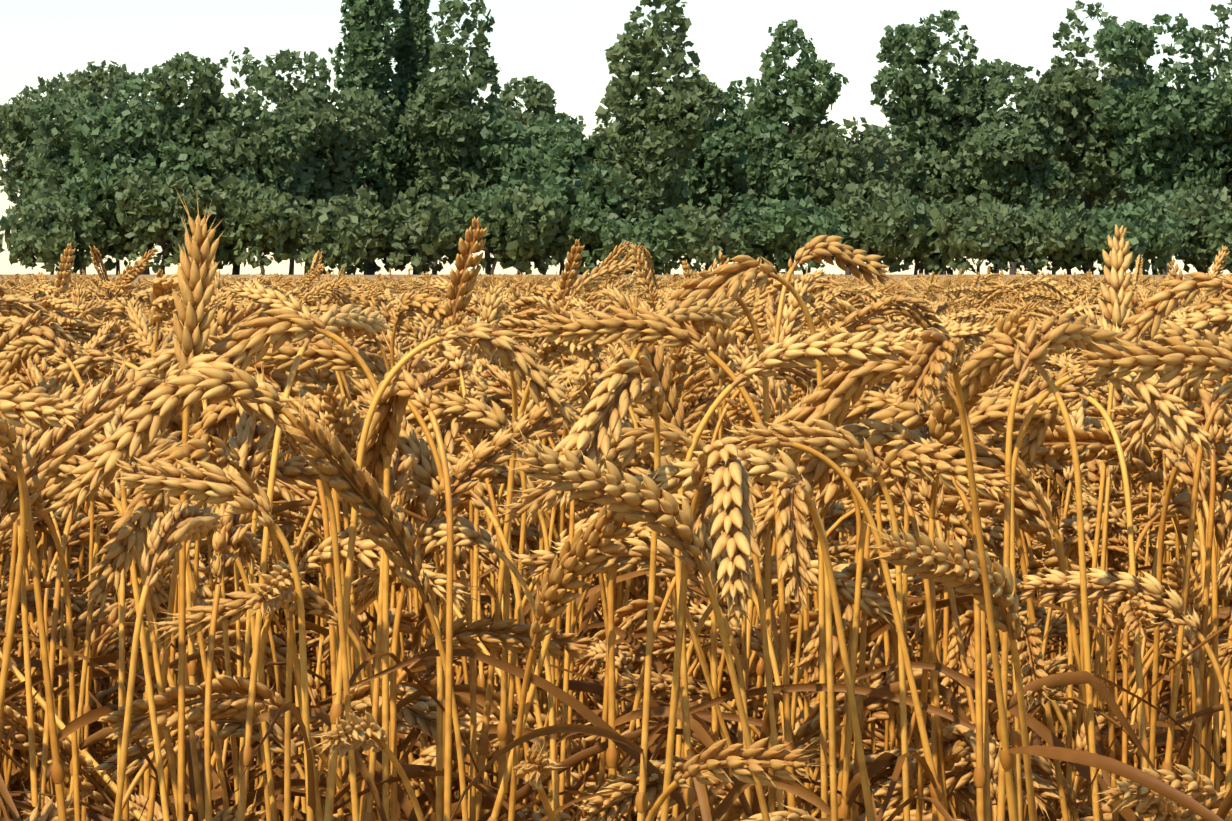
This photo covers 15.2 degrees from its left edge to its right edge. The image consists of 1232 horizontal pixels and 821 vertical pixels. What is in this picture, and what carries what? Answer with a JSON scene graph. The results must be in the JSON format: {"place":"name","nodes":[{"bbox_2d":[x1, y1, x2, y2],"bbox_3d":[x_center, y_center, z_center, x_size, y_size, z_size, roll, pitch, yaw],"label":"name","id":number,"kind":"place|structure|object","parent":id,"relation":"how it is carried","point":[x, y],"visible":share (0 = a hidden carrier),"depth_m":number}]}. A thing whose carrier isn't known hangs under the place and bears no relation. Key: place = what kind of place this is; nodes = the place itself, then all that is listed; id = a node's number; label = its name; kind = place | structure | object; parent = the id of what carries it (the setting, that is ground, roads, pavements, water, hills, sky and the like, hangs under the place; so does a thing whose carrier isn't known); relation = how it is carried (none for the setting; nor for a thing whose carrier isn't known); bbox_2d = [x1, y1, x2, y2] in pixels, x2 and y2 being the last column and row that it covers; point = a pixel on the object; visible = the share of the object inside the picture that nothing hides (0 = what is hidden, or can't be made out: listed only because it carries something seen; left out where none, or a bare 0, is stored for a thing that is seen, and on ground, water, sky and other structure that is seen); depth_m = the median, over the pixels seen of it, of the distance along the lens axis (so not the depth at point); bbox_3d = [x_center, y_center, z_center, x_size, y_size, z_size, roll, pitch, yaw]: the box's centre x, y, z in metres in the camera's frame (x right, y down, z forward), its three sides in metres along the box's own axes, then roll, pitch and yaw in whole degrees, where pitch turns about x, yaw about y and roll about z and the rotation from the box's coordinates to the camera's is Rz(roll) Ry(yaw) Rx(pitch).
{"place":"outdoors","nodes":[
{"label":"outdoors","id":0,"kind":"place"},
{"bbox_2d":[0,274,1224,820],"bbox_3d":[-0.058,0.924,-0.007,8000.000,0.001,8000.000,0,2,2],"label":"ground","id":1,"kind":"structure","parent":0,"point":[532,274],"depth_m":3818.99},
{"bbox_2d":[0,187,102,274],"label":"bush","id":2,"kind":"object","parent":1,"relation":"on","point":[46,234],"visible":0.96,"depth_m":391.05},
{"bbox_2d":[16,87,111,274],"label":"tree","id":3,"kind":"object","parent":1,"relation":"on","point":[49,158],"visible":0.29,"depth_m":420.92},
{"bbox_2d":[0,72,139,218],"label":"tree","id":4,"kind":"object","parent":1,"relation":"on","point":[16,129],"visible":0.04,"depth_m":453.61},
{"bbox_2d":[59,186,154,274],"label":"bush","id":5,"kind":"object","parent":1,"relation":"on","point":[111,239],"visible":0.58,"depth_m":394.65},
{"bbox_2d":[62,60,173,274],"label":"tree","id":6,"kind":"object","parent":1,"relation":"on","point":[101,85],"depth_m":445.79},
{"bbox_2d":[62,68,225,274],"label":"tree","id":7,"kind":"object","parent":1,"relation":"on","point":[122,143],"visible":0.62,"depth_m":393.25},
{"bbox_2d":[111,163,227,273],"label":"bush","id":8,"kind":"object","parent":1,"relation":"on","point":[155,210],"visible":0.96,"depth_m":389.39},
{"bbox_2d":[162,186,262,269],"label":"tree","id":9,"kind":"object","parent":1,"relation":"on","point":[225,253],"visible":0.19,"depth_m":393.55},
{"bbox_2d":[148,47,313,274],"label":"tree","id":10,"kind":"object","parent":1,"relation":"on","point":[251,148],"visible":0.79,"depth_m":394.44},
{"bbox_2d":[211,176,303,274],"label":"bush","id":11,"kind":"object","parent":1,"relation":"on","point":[259,225],"visible":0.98,"depth_m":389.39},
{"bbox_2d":[266,176,333,274],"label":"tree","id":12,"kind":"object","parent":1,"relation":"on","point":[291,268],"depth_m":452.20},
{"bbox_2d":[257,48,388,274],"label":"tree","id":13,"kind":"object","parent":1,"relation":"on","point":[334,150],"visible":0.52,"depth_m":407.01},
{"bbox_2d":[285,194,387,274],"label":"bush","id":14,"kind":"object","parent":1,"relation":"on","point":[336,235],"visible":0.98,"depth_m":389.71},
{"bbox_2d":[331,172,372,274],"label":"tree","id":15,"kind":"object","parent":1,"relation":"on","point":[348,273],"depth_m":456.30},
{"bbox_2d":[328,0,410,274],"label":"tree","id":16,"kind":"object","parent":1,"relation":"on","point":[365,46],"visible":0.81,"depth_m":419.36},
{"bbox_2d":[329,184,412,274],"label":"bush","id":17,"kind":"object","parent":1,"relation":"on","point":[376,215],"visible":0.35,"depth_m":392.00},
{"bbox_2d":[372,89,448,274],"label":"tree","id":18,"kind":"object","parent":1,"relation":"on","point":[435,263],"visible":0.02,"depth_m":446.09},
{"bbox_2d":[387,0,442,274],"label":"tree","id":19,"kind":"object","parent":1,"relation":"on","point":[412,60],"visible":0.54,"depth_m":422.22},
{"bbox_2d":[371,186,468,274],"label":"bush","id":20,"kind":"object","parent":1,"relation":"on","point":[428,238],"visible":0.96,"depth_m":391.92},
{"bbox_2d":[399,0,510,224],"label":"tree","id":21,"kind":"object","parent":1,"relation":"on","point":[451,120],"visible":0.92,"depth_m":409.23},
{"bbox_2d":[438,179,537,274],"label":"bush","id":22,"kind":"object","parent":1,"relation":"on","point":[475,205],"visible":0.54,"depth_m":391.98},
{"bbox_2d":[440,73,557,274],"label":"tree","id":23,"kind":"object","parent":1,"relation":"on","point":[541,105],"visible":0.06,"depth_m":440.28},
{"bbox_2d":[456,112,585,274],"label":"tree","id":24,"kind":"object","parent":1,"relation":"on","point":[518,135],"visible":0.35,"depth_m":408.75},
{"bbox_2d":[485,183,584,274],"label":"bush","id":25,"kind":"object","parent":1,"relation":"on","point":[540,243],"visible":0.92,"depth_m":391.53},
{"bbox_2d":[502,120,636,274],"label":"tree","id":26,"kind":"object","parent":1,"relation":"on","point":[574,177],"visible":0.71,"depth_m":395.07},
{"bbox_2d":[547,139,591,274],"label":"tree","id":27,"kind":"object","parent":1,"relation":"on","point":[562,267],"depth_m":449.57},
{"bbox_2d":[555,201,630,273],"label":"bush","id":28,"kind":"object","parent":1,"relation":"on","point":[588,226],"visible":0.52,"depth_m":392.63},
{"bbox_2d":[0,187,1231,820],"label":"wheat","id":29,"kind":"object","parent":1,"relation":"on","point":[162,455],"visible":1,"depth_m":2.00},
{"bbox_2d":[584,32,688,274],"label":"tree","id":30,"kind":"object","parent":1,"relation":"on","point":[654,166],"visible":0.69,"depth_m":395.79},
{"bbox_2d":[596,207,687,274],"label":"bush","id":31,"kind":"object","parent":1,"relation":"on","point":[655,238],"visible":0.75,"depth_m":387.80},
{"bbox_2d":[591,0,723,274],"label":"tree","id":32,"kind":"object","parent":1,"relation":"on","point":[686,109],"visible":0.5,"depth_m":397.60},
{"bbox_2d":[664,203,749,272],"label":"bush","id":33,"kind":"object","parent":1,"relation":"on","point":[707,237],"visible":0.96,"depth_m":386.84},
{"bbox_2d":[660,112,756,217],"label":"tree","id":34,"kind":"object","parent":1,"relation":"on","point":[720,115],"depth_m":451.06},
{"bbox_2d":[675,76,779,264],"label":"tree","id":35,"kind":"object","parent":1,"relation":"on","point":[713,179],"visible":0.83,"depth_m":420.66},
{"bbox_2d":[736,183,779,273],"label":"bush","id":36,"kind":"object","parent":1,"relation":"on","point":[753,192],"depth_m":451.08},
{"bbox_2d":[721,192,800,272],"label":"bush","id":37,"kind":"object","parent":1,"relation":"on","point":[757,245],"visible":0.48,"depth_m":393.20},
{"bbox_2d":[732,19,848,273],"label":"tree","id":38,"kind":"object","parent":1,"relation":"on","point":[771,166],"visible":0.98,"depth_m":401.76},
{"bbox_2d":[748,195,859,274],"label":"bush","id":39,"kind":"object","parent":1,"relation":"on","point":[792,227],"visible":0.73,"depth_m":389.03},
{"bbox_2d":[787,116,907,274],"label":"tree","id":40,"kind":"object","parent":1,"relation":"on","point":[833,170],"visible":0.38,"depth_m":399.95},
{"bbox_2d":[832,124,904,274],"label":"tree","id":41,"kind":"object","parent":1,"relation":"on","point":[885,131],"depth_m":453.14},
{"bbox_2d":[831,183,920,271],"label":"bush","id":42,"kind":"object","parent":1,"relation":"on","point":[863,232],"visible":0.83,"depth_m":389.48},
{"bbox_2d":[888,145,938,273],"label":"tree","id":43,"kind":"object","parent":1,"relation":"on","point":[920,271],"depth_m":452.31},
{"bbox_2d":[876,194,974,274],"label":"bush","id":44,"kind":"object","parent":1,"relation":"on","point":[928,257],"visible":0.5,"depth_m":389.94},
{"bbox_2d":[870,10,1011,274],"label":"tree","id":45,"kind":"object","parent":1,"relation":"on","point":[927,115],"visible":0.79,"depth_m":421.36},
{"bbox_2d":[929,198,1014,274],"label":"bush","id":46,"kind":"object","parent":1,"relation":"on","point":[971,233],"visible":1,"depth_m":386.19},
{"bbox_2d":[959,111,1024,272],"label":"tree","id":47,"kind":"object","parent":1,"relation":"on","point":[1004,192],"depth_m":446.23},
{"bbox_2d":[958,61,1074,274],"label":"tree","id":48,"kind":"object","parent":1,"relation":"on","point":[1009,157],"visible":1,"depth_m":408.12},
{"bbox_2d":[981,197,1088,274],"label":"bush","id":49,"kind":"object","parent":1,"relation":"on","point":[1036,238],"visible":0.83,"depth_m":388.32},
{"bbox_2d":[992,161,1137,274],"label":"tree","id":50,"kind":"object","parent":1,"relation":"on","point":[1081,198],"visible":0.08,"depth_m":441.14},
{"bbox_2d":[1016,0,1143,274],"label":"tree","id":51,"kind":"object","parent":1,"relation":"on","point":[1070,96],"visible":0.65,"depth_m":415.36},
{"bbox_2d":[1049,199,1119,274],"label":"bush","id":52,"kind":"object","parent":1,"relation":"on","point":[1080,215],"visible":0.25,"depth_m":390.56},
{"bbox_2d":[1081,190,1199,274],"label":"bush","id":53,"kind":"object","parent":1,"relation":"on","point":[1148,236],"visible":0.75,"depth_m":385.65},
{"bbox_2d":[1090,13,1231,274],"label":"tree","id":54,"kind":"object","parent":1,"relation":"on","point":[1162,133],"visible":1,"depth_m":407.61},
{"bbox_2d":[1122,184,1214,271],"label":"bush","id":55,"kind":"object","parent":1,"relation":"on","point":[1153,200],"visible":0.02,"depth_m":438.33},
{"bbox_2d":[1154,185,1231,272],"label":"bush","id":56,"kind":"object","parent":1,"relation":"on","point":[1195,245],"visible":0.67,"depth_m":392.01},
{"bbox_2d":[1190,0,1231,210],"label":"tree","id":57,"kind":"object","parent":1,"relation":"on","point":[1208,36],"visible":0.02,"depth_m":414.35},
{"bbox_2d":[1201,212,1231,272],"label":"bush","id":58,"kind":"object","parent":1,"relation":"on","point":[1218,232],"visible":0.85,"depth_m":386.44},
{"bbox_2d":[1216,54,1231,105],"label":"tree","id":59,"kind":"object","parent":1,"relation":"on","point":[1226,66],"visible":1,"depth_m":400.84},
{"bbox_2d":[0,274,1231,314],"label":"wheat field","id":60,"kind":"structure","parent":0,"point":[399,276],"depth_m":148.16},
{"bbox_2d":[0,0,1231,273],"label":"sky","id":61,"kind":"structure","parent":0,"point":[565,42]}
]}

